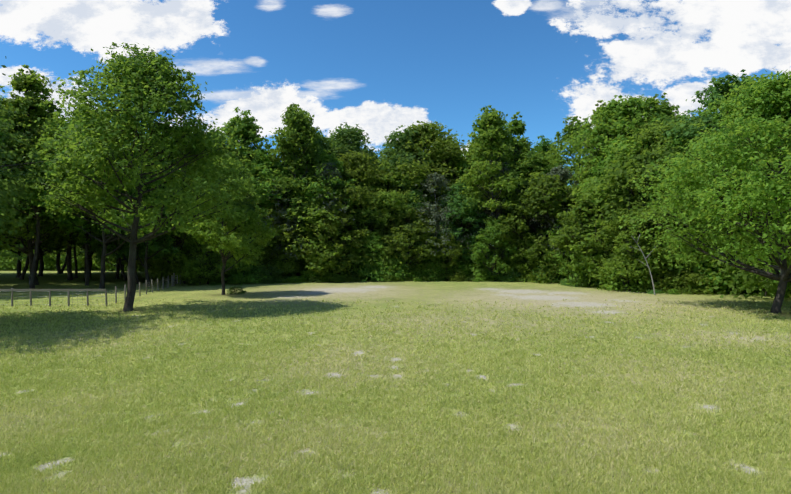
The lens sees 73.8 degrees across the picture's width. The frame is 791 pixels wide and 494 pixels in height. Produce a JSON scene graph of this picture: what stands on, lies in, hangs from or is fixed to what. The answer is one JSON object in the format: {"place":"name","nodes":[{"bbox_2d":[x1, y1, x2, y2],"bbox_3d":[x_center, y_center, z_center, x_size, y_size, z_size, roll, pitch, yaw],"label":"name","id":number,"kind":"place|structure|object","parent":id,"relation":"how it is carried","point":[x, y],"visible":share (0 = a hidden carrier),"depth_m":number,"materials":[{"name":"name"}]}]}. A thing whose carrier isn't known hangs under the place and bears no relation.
{"place":"outdoors","nodes":[
{"label":"outdoors","id":0,"kind":"place"},
{"bbox_2d":[0,270,790,493],"bbox_3d":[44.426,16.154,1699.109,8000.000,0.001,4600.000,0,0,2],"label":"ground","id":1,"kind":"structure","parent":0,"point":[490,293],"depth_m":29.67,"materials":[{"name":"green plant"}]},
{"bbox_2d":[0,98,22,212],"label":"tree","id":2,"kind":"object","parent":1,"relation":"on","point":[6,121],"visible":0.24,"depth_m":56.21,"materials":[{"name":"green plant"}]},
{"bbox_2d":[0,248,25,268],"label":"bush","id":3,"kind":"object","parent":1,"relation":"on","point":[9,260],"visible":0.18,"depth_m":117.16,"materials":[{"name":"green plant"}]},
{"bbox_2d":[0,100,37,236],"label":"tree","id":4,"kind":"object","parent":1,"relation":"on","point":[15,210],"visible":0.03,"depth_m":61.79,"materials":[{"name":"green plant"}]},
{"bbox_2d":[0,156,64,279],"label":"tree","id":5,"kind":"object","parent":1,"relation":"on","point":[23,273],"visible":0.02,"depth_m":84.16,"materials":[{"name":"green plant"}]},
{"bbox_2d":[0,64,69,288],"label":"tree","id":6,"kind":"object","parent":1,"relation":"on","point":[31,86],"visible":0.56,"depth_m":61.26,"materials":[{"name":"green plant"}]},
{"bbox_2d":[0,56,79,261],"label":"tree","id":7,"kind":"object","parent":1,"relation":"on","point":[8,113],"visible":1,"depth_m":32.91,"materials":[{"name":"green plant"}]},
{"bbox_2d":[0,97,92,284],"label":"tree","id":8,"kind":"object","parent":1,"relation":"on","point":[29,242],"visible":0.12,"depth_m":67.73,"materials":[{"name":"green plant"}]},
{"bbox_2d":[11,109,87,279],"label":"tree","id":9,"kind":"object","parent":1,"relation":"on","point":[69,267],"visible":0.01,"depth_m":80.44,"materials":[{"name":"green plant"}]},
{"bbox_2d":[33,236,71,275],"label":"tree","id":10,"kind":"object","parent":1,"relation":"on","point":[41,267],"depth_m":92.41,"materials":[{"name":"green plant"}]},
{"bbox_2d":[23,187,127,280],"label":"tree","id":11,"kind":"object","parent":1,"relation":"on","point":[51,225],"visible":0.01,"depth_m":75.77,"materials":[{"name":"green plant"}]},
{"bbox_2d":[40,225,117,277],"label":"paddock tree","id":12,"kind":"object","parent":1,"relation":"on","point":[80,244],"visible":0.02,"depth_m":84.99,"materials":[{"name":"green plant"}]},
{"bbox_2d":[46,100,120,285],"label":"tree","id":13,"kind":"object","parent":1,"relation":"on","point":[86,239],"visible":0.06,"depth_m":67.64,"materials":[{"name":"green plant"}]},
{"bbox_2d":[0,272,180,305],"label":"fence","id":14,"kind":"object","parent":1,"relation":"on","point":[68,296],"visible":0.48,"depth_m":42.61,"materials":[{"name":"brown wood"}]},
{"bbox_2d":[15,110,177,288],"bbox_3d":[-33.723,-5.550,62.888,17.016,21.457,17.538,0,0,30],"label":"tree","id":15,"kind":"object","parent":1,"relation":"on","point":[104,241],"visible":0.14,"depth_m":61.61,"materials":[{"name":"green plant"}]},
{"bbox_2d":[73,188,141,280],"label":"tree","id":16,"kind":"object","parent":1,"relation":"on","point":[98,252],"visible":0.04,"depth_m":78.04,"materials":[{"name":"green plant"}]},
{"bbox_2d":[106,236,156,270],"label":"tree","id":17,"kind":"object","parent":1,"relation":"on","point":[137,262],"visible":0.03,"depth_m":80.77,"materials":[{"name":"green plant"}]},
{"bbox_2d":[17,42,255,310],"bbox_3d":[-18.826,-5.144,40.031,16.028,20.328,15.470,0,0,37],"label":"tree","id":18,"kind":"object","parent":1,"relation":"on","point":[145,86],"visible":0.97,"depth_m":37.70,"materials":[{"name":"green plant"}]},
{"bbox_2d":[98,182,177,283],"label":"tree","id":19,"kind":"object","parent":1,"relation":"on","point":[125,257],"visible":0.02,"depth_m":72.12,"materials":[{"name":"green plant"}]},
{"bbox_2d":[99,133,194,286],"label":"tree","id":20,"kind":"object","parent":1,"relation":"on","point":[151,242],"visible":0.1,"depth_m":65.69,"materials":[{"name":"green plant"}]},
{"bbox_2d":[138,186,205,283],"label":"tree","id":21,"kind":"object","parent":1,"relation":"on","point":[161,257],"visible":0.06,"depth_m":69.26,"materials":[{"name":"green plant"}]},
{"bbox_2d":[140,237,215,283],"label":"bush","id":22,"kind":"object","parent":1,"relation":"on","point":[159,272],"visible":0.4,"depth_m":69.45,"materials":[{"name":"green plant"}]},
{"bbox_2d":[129,126,236,282],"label":"paddock tree","id":23,"kind":"object","parent":1,"relation":"on","point":[170,234],"visible":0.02,"depth_m":66.90,"materials":[{"name":"green plant"}]},
{"bbox_2d":[175,264,225,285],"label":"bush","id":24,"kind":"object","parent":1,"relation":"on","point":[201,281],"visible":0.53,"depth_m":68.44,"materials":[{"name":"green plant"}]},
{"bbox_2d":[166,208,252,283],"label":"bush","id":25,"kind":"object","parent":1,"relation":"on","point":[217,264],"visible":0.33,"depth_m":68.11,"materials":[{"name":"green plant"}]},
{"bbox_2d":[169,155,281,294],"bbox_3d":[-17.333,-2.261,53.707,9.696,14.750,11.187,0,0,27],"label":"tree","id":26,"kind":"object","parent":1,"relation":"on","point":[220,238],"visible":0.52,"depth_m":52.68,"materials":[{"name":"green plant"}]},
{"bbox_2d":[203,172,264,258],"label":"tree","id":27,"kind":"object","parent":1,"relation":"on","point":[244,203],"visible":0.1,"depth_m":71.95,"materials":[{"name":"green plant"}]},
{"bbox_2d":[207,136,261,205],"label":"tree","id":28,"kind":"object","parent":1,"relation":"on","point":[243,157],"visible":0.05,"depth_m":80.41,"materials":[{"name":"green plant"}]},
{"bbox_2d":[198,107,289,213],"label":"tree","id":29,"kind":"object","parent":1,"relation":"on","point":[247,127],"visible":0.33,"depth_m":82.15,"materials":[{"name":"green plant"}]},
{"bbox_2d":[217,200,303,273],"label":"tree","id":30,"kind":"object","parent":1,"relation":"on","point":[271,208],"visible":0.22,"depth_m":75.84,"materials":[{"name":"green plant"}]},
{"bbox_2d":[244,263,287,283],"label":"bush","id":31,"kind":"object","parent":1,"relation":"on","point":[276,274],"visible":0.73,"depth_m":72.41,"materials":[{"name":"green plant"}]},
{"bbox_2d":[241,148,303,251],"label":"tree","id":32,"kind":"object","parent":1,"relation":"on","point":[269,166],"visible":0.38,"depth_m":79.07,"materials":[{"name":"green plant"}]},
{"bbox_2d":[254,229,307,276],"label":"tree","id":33,"kind":"object","parent":1,"relation":"on","point":[291,263],"visible":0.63,"depth_m":75.36,"materials":[{"name":"green plant"}]},
{"bbox_2d":[255,185,309,261],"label":"mossy tree","id":34,"kind":"object","parent":1,"relation":"on","point":[293,224],"visible":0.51,"depth_m":76.83,"materials":[{"name":"green plant"}]},
{"bbox_2d":[269,104,320,275],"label":"tree","id":35,"kind":"object","parent":1,"relation":"on","point":[291,165],"visible":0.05,"depth_m":82.93,"materials":[{"name":"green plant"}]},
{"bbox_2d":[261,103,337,275],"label":"tree","id":36,"kind":"object","parent":1,"relation":"on","point":[304,139],"visible":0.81,"depth_m":79.36,"materials":[{"name":"green plant"}]},
{"bbox_2d":[294,269,328,281],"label":"bush","id":37,"kind":"object","parent":1,"relation":"on","point":[306,275],"visible":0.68,"depth_m":75.25,"materials":[{"name":"green plant"}]},
{"bbox_2d":[287,131,337,215],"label":"tree","id":38,"kind":"object","parent":1,"relation":"on","point":[323,144],"visible":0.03,"depth_m":88.07,"materials":[{"name":"green plant"}]},
{"bbox_2d":[268,184,369,274],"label":"tree","id":39,"kind":"object","parent":1,"relation":"on","point":[316,212],"visible":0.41,"depth_m":75.62,"materials":[{"name":"green plant"}]},
{"bbox_2d":[288,162,354,246],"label":"mossy tree","id":40,"kind":"object","parent":1,"relation":"on","point":[325,173],"visible":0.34,"depth_m":79.12,"materials":[{"name":"green plant"}]},
{"bbox_2d":[284,150,369,252],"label":"tree","id":41,"kind":"object","parent":1,"relation":"on","point":[339,165],"visible":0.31,"depth_m":79.36,"materials":[{"name":"green plant"}]},
{"bbox_2d":[293,202,375,275],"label":"tree","id":42,"kind":"object","parent":1,"relation":"on","point":[350,255],"visible":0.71,"depth_m":76.11,"materials":[{"name":"green plant"}]},
{"bbox_2d":[312,142,384,230],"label":"tree","id":43,"kind":"object","parent":1,"relation":"on","point":[343,148],"visible":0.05,"depth_m":87.44,"materials":[{"name":"green plant"}]},
{"bbox_2d":[310,234,386,278],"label":"bush","id":44,"kind":"object","parent":1,"relation":"on","point":[358,267],"visible":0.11,"depth_m":77.60,"materials":[{"name":"green plant"}]},
{"bbox_2d":[312,122,385,208],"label":"tree","id":45,"kind":"object","parent":1,"relation":"on","point":[351,136],"visible":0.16,"depth_m":88.84,"materials":[{"name":"green plant"}]},
{"bbox_2d":[324,150,399,242],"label":"tree","id":46,"kind":"object","parent":1,"relation":"on","point":[359,161],"visible":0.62,"depth_m":82.24,"materials":[{"name":"green plant"}]},
{"bbox_2d":[341,188,393,259],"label":"tree","id":47,"kind":"object","parent":1,"relation":"on","point":[365,213],"visible":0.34,"depth_m":80.15,"materials":[{"name":"green plant"}]},
{"bbox_2d":[333,216,402,280],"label":"bush","id":48,"kind":"object","parent":1,"relation":"on","point":[388,261],"visible":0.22,"depth_m":77.53,"materials":[{"name":"green plant"}]},
{"bbox_2d":[352,232,393,277],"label":"tree","id":49,"kind":"object","parent":1,"relation":"on","point":[372,238],"visible":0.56,"depth_m":77.80,"materials":[{"name":"green plant"}]},
{"bbox_2d":[349,251,402,281],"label":"bush","id":50,"kind":"object","parent":1,"relation":"on","point":[367,271],"visible":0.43,"depth_m":76.41,"materials":[{"name":"green plant"}]},
{"bbox_2d":[364,253,420,281],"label":"bush","id":51,"kind":"object","parent":1,"relation":"on","point":[404,265],"visible":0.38,"depth_m":77.41,"materials":[{"name":"green plant"}]},
{"bbox_2d":[357,159,436,240],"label":"tree","id":52,"kind":"object","parent":1,"relation":"on","point":[396,203],"visible":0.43,"depth_m":82.48,"materials":[{"name":"green plant"}]},
{"bbox_2d":[370,206,443,275],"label":"tree","id":53,"kind":"object","parent":1,"relation":"on","point":[411,215],"visible":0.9,"depth_m":78.20,"materials":[{"name":"green plant"}]},
{"bbox_2d":[373,126,444,218],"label":"tree","id":54,"kind":"object","parent":1,"relation":"on","point":[405,136],"visible":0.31,"depth_m":86.81,"materials":[{"name":"green plant"}]},
{"bbox_2d":[388,189,438,261],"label":"tree","id":55,"kind":"object","parent":1,"relation":"on","point":[418,194],"visible":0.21,"depth_m":81.70,"materials":[{"name":"green plant"}]},
{"bbox_2d":[403,255,439,280],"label":"bush","id":56,"kind":"object","parent":1,"relation":"on","point":[412,266],"visible":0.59,"depth_m":78.29,"materials":[{"name":"green plant"}]},
{"bbox_2d":[373,120,475,230],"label":"tree","id":57,"kind":"object","parent":1,"relation":"on","point":[428,139],"visible":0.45,"depth_m":86.47,"materials":[{"name":"green plant"}]},
{"bbox_2d":[414,258,451,280],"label":"bush","id":58,"kind":"object","parent":1,"relation":"on","point":[433,274],"visible":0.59,"depth_m":78.12,"materials":[{"name":"green plant"}]},
{"bbox_2d":[401,181,472,241],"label":"tree","id":59,"kind":"object","parent":1,"relation":"on","point":[439,195],"visible":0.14,"depth_m":83.08,"materials":[{"name":"green plant"}]},
{"bbox_2d":[410,172,471,257],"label":"mossy tree","id":60,"kind":"object","parent":1,"relation":"on","point":[437,178],"visible":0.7,"depth_m":80.32,"materials":[{"name":"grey plant"}]},
{"bbox_2d":[409,224,477,278],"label":"bush","id":61,"kind":"object","parent":1,"relation":"on","point":[468,254],"visible":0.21,"depth_m":79.69,"materials":[{"name":"green plant"}]},
{"bbox_2d":[425,232,467,280],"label":"tree","id":62,"kind":"object","parent":1,"relation":"on","point":[446,264],"visible":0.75,"depth_m":78.09,"materials":[{"name":"green plant"}]},
{"bbox_2d":[425,154,471,240],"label":"tree","id":63,"kind":"object","parent":1,"relation":"on","point":[451,181],"visible":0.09,"depth_m":89.39,"materials":[{"name":"green plant"}]},
{"bbox_2d":[437,180,494,261],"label":"tree","id":64,"kind":"object","parent":1,"relation":"on","point":[456,188],"visible":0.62,"depth_m":79.59,"materials":[{"name":"green plant"}]},
{"bbox_2d":[459,260,494,281],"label":"bush","id":65,"kind":"object","parent":1,"relation":"on","point":[475,269],"visible":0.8,"depth_m":78.21,"materials":[{"name":"green plant"}]},
{"bbox_2d":[445,142,514,234],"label":"tree","id":66,"kind":"object","parent":1,"relation":"on","point":[466,160],"visible":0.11,"depth_m":87.99,"materials":[{"name":"green plant"}]},
{"bbox_2d":[454,106,516,247],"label":"tree","id":67,"kind":"object","parent":1,"relation":"on","point":[476,128],"visible":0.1,"depth_m":86.95,"materials":[{"name":"green plant"}]},
{"bbox_2d":[454,105,523,279],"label":"tree","id":68,"kind":"object","parent":1,"relation":"on","point":[494,136],"visible":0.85,"depth_m":78.89,"materials":[{"name":"green plant"}]},
{"bbox_2d":[466,217,517,278],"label":"tree","id":69,"kind":"object","parent":1,"relation":"on","point":[494,256],"visible":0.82,"depth_m":76.27,"materials":[{"name":"green plant"}]},
{"bbox_2d":[456,160,529,264],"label":"mossy tree","id":70,"kind":"object","parent":1,"relation":"on","point":[504,169],"visible":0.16,"depth_m":80.37,"materials":[{"name":"green plant"}]},
{"bbox_2d":[461,156,535,234],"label":"tree","id":71,"kind":"object","parent":1,"relation":"on","point":[470,229],"visible":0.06,"depth_m":83.39,"materials":[{"name":"green plant"}]},
{"bbox_2d":[498,267,526,281],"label":"bush","id":72,"kind":"object","parent":1,"relation":"on","point":[508,275],"visible":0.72,"depth_m":76.11,"materials":[{"name":"green plant"}]},
{"bbox_2d":[498,112,533,176],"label":"tree","id":73,"kind":"object","parent":1,"relation":"on","point":[517,128],"visible":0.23,"depth_m":88.59,"materials":[{"name":"green plant"}]},
{"bbox_2d":[483,150,562,236],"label":"tree","id":74,"kind":"object","parent":1,"relation":"on","point":[525,164],"visible":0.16,"depth_m":84.82,"materials":[{"name":"green plant"}]},
{"bbox_2d":[502,232,549,278],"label":"tree","id":75,"kind":"object","parent":1,"relation":"on","point":[531,261],"visible":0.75,"depth_m":75.25,"materials":[{"name":"green plant"}]},
{"bbox_2d":[492,172,580,267],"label":"tree","id":76,"kind":"object","parent":1,"relation":"on","point":[546,187],"visible":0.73,"depth_m":74.64,"materials":[{"name":"green plant"}]},
{"bbox_2d":[522,256,573,283],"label":"bush","id":77,"kind":"object","parent":1,"relation":"on","point":[545,268],"visible":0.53,"depth_m":72.64,"materials":[{"name":"green plant"}]},
{"bbox_2d":[531,135,566,184],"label":"tree","id":78,"kind":"object","parent":1,"relation":"on","point":[543,144],"visible":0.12,"depth_m":93.49,"materials":[{"name":"green plant"}]},
{"bbox_2d":[527,165,578,253],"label":"mossy tree","id":79,"kind":"object","parent":1,"relation":"on","point":[560,171],"visible":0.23,"depth_m":77.30,"materials":[{"name":"green plant"}]},
{"bbox_2d":[541,211,580,277],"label":"tree","id":80,"kind":"object","parent":1,"relation":"on","point":[565,261],"visible":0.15,"depth_m":71.60,"materials":[{"name":"green plant"}]},
{"bbox_2d":[529,116,605,227],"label":"tree","id":81,"kind":"object","parent":1,"relation":"on","point":[568,129],"visible":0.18,"depth_m":84.43,"materials":[{"name":"green plant"}]},
{"bbox_2d":[564,270,602,287],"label":"bush","id":82,"kind":"object","parent":1,"relation":"on","point":[584,278],"visible":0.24,"depth_m":65.28,"materials":[{"name":"green plant"}]},
{"bbox_2d":[548,196,636,278],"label":"tree","id":83,"kind":"object","parent":1,"relation":"on","point":[572,221],"visible":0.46,"depth_m":65.53,"materials":[{"name":"green plant"}]},
{"bbox_2d":[565,100,620,209],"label":"tree","id":84,"kind":"object","parent":1,"relation":"on","point":[585,147],"visible":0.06,"depth_m":75.73,"materials":[{"name":"green plant"}]},
{"bbox_2d":[565,245,629,289],"bbox_3d":[25.317,2.241,64.114,8.408,5.831,9.284,0,0,6],"label":"bush","id":85,"kind":"object","parent":1,"relation":"on","point":[581,278],"visible":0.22,"depth_m":64.28,"materials":[{"name":"green plant"}]},
{"bbox_2d":[576,133,643,239],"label":"tree","id":86,"kind":"object","parent":1,"relation":"on","point":[617,142],"visible":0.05,"depth_m":69.21,"materials":[{"name":"green plant"}]},
{"bbox_2d":[553,94,678,231],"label":"tree","id":87,"kind":"object","parent":1,"relation":"on","point":[623,118],"visible":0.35,"depth_m":71.74,"materials":[{"name":"green plant"}]},
{"bbox_2d":[556,144,694,275],"bbox_3d":[29.541,-3.522,64.997,18.454,17.814,16.580,0,0,21],"label":"tree","id":88,"kind":"object","parent":1,"relation":"on","point":[618,161],"visible":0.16,"depth_m":64.03,"materials":[{"name":"green plant"}]},
{"bbox_2d":[595,263,661,292],"bbox_3d":[26.178,3.149,59.536,7.199,3.797,7.950,0,0,6],"label":"bush","id":89,"kind":"object","parent":1,"relation":"on","point":[625,286],"visible":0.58,"depth_m":57.66,"materials":[{"name":"green plant"}]},
{"bbox_2d":[579,201,678,282],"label":"tree","id":90,"kind":"object","parent":1,"relation":"on","point":[618,236],"visible":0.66,"depth_m":58.06,"materials":[{"name":"green plant"}]},
{"bbox_2d":[589,120,697,245],"bbox_3d":[33.484,-5.226,65.414,18.511,20.826,17.624,0,0,-20],"label":"tree","id":91,"kind":"object","parent":1,"relation":"on","point":[650,136],"visible":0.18,"depth_m":63.60,"materials":[{"name":"green plant"}]},
{"bbox_2d":[626,93,680,139],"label":"tree","id":92,"kind":"object","parent":1,"relation":"on","point":[664,107],"visible":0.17,"depth_m":70.30,"materials":[{"name":"green plant"}]},
{"bbox_2d":[590,147,724,268],"bbox_3d":[30.079,-3.016,60.508,14.680,16.711,14.748,0,0,7],"label":"tree","id":93,"kind":"object","parent":1,"relation":"on","point":[620,197],"visible":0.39,"depth_m":59.10,"materials":[{"name":"green plant"}]},
{"bbox_2d":[624,133,699,235],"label":"tree","id":94,"kind":"object","parent":1,"relation":"on","point":[674,144],"visible":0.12,"depth_m":60.59,"materials":[{"name":"green plant"}]},
{"bbox_2d":[634,262,701,292],"bbox_3d":[29.368,3.089,57.054,6.390,3.890,5.787,0,-1,39],"label":"bush","id":95,"kind":"object","parent":1,"relation":"on","point":[656,277],"visible":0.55,"depth_m":56.10,"materials":[{"name":"green plant"}]},
{"bbox_2d":[632,224,704,287],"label":"tree","id":96,"kind":"object","parent":1,"relation":"on","point":[663,259],"visible":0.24,"depth_m":56.30,"materials":[{"name":"green plant"}]},
{"bbox_2d":[629,236,737,293],"bbox_3d":[31.317,1.567,58.934,11.062,7.212,10.018,0,0,6],"label":"bush","id":97,"kind":"object","parent":1,"relation":"on","point":[688,265],"visible":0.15,"depth_m":56.12,"materials":[{"name":"green plant"}]},
{"bbox_2d":[663,279,705,293],"bbox_3d":[30.742,3.935,55.794,4.833,2.001,4.860,0,0,13],"label":"weed bush","id":98,"kind":"object","parent":1,"relation":"on","point":[689,289],"visible":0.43,"depth_m":54.68,"materials":[{"name":"green plant"}]},
{"bbox_2d":[637,131,739,257],"bbox_3d":[35.233,-4.081,61.024,14.498,18.419,15.228,0,0,25],"label":"tree","id":99,"kind":"object","parent":1,"relation":"on","point":[693,140],"visible":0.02,"depth_m":59.26,"materials":[{"name":"green plant"}]},
{"bbox_2d":[651,268,727,294],"bbox_3d":[31.300,3.466,56.030,6.447,3.059,7.119,0,-1,-42],"label":"bush","id":100,"kind":"object","parent":1,"relation":"on","point":[690,275],"visible":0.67,"depth_m":54.47,"materials":[{"name":"green plant"}]},
{"bbox_2d":[638,167,757,254],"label":"tree","id":101,"kind":"object","parent":1,"relation":"on","point":[696,223],"visible":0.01,"depth_m":56.52,"materials":[{"name":"green plant"}]},
{"bbox_2d":[614,69,790,313],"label":"tree","id":102,"kind":"object","parent":1,"relation":"on","point":[761,111],"visible":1,"depth_m":36.99,"materials":[{"name":"green plant"}]},
{"bbox_2d":[658,69,768,218],"bbox_3d":[39.288,-7.448,61.500,19.901,25.334,18.721,0,0,-9],"label":"tree","id":103,"kind":"object","parent":1,"relation":"on","point":[714,92],"visible":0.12,"depth_m":60.83,"materials":[{"name":"green plant"}]},
{"bbox_2d":[688,267,742,293],"bbox_3d":[33.494,3.472,55.851,6.104,3.044,5.528,0,0,7],"label":"bush","id":104,"kind":"object","parent":1,"relation":"on","point":[727,290],"visible":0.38,"depth_m":54.54,"materials":[{"name":"green plant"}]},
{"bbox_2d":[686,210,762,284],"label":"tree","id":105,"kind":"object","parent":1,"relation":"on","point":[726,273],"visible":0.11,"depth_m":54.83,"materials":[{"name":"green plant"}]},
{"bbox_2d":[680,237,790,298],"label":"bush","id":106,"kind":"object","parent":1,"relation":"on","point":[750,280],"visible":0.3,"depth_m":49.44,"materials":[{"name":"green plant"}]},
{"bbox_2d":[693,240,789,296],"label":"bush","id":107,"kind":"object","parent":1,"relation":"on","point":[720,276],"visible":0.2,"depth_m":54.15,"materials":[{"name":"green plant"}]},
{"bbox_2d":[745,254,790,297],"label":"bush","id":108,"kind":"object","parent":1,"relation":"on","point":[770,289],"visible":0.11,"depth_m":51.58,"materials":[{"name":"green plant"}]},
{"bbox_2d":[0,0,790,184],"label":"sky","id":109,"kind":"structure","parent":0,"point":[379,66],"materials":[{"name":"blue"}]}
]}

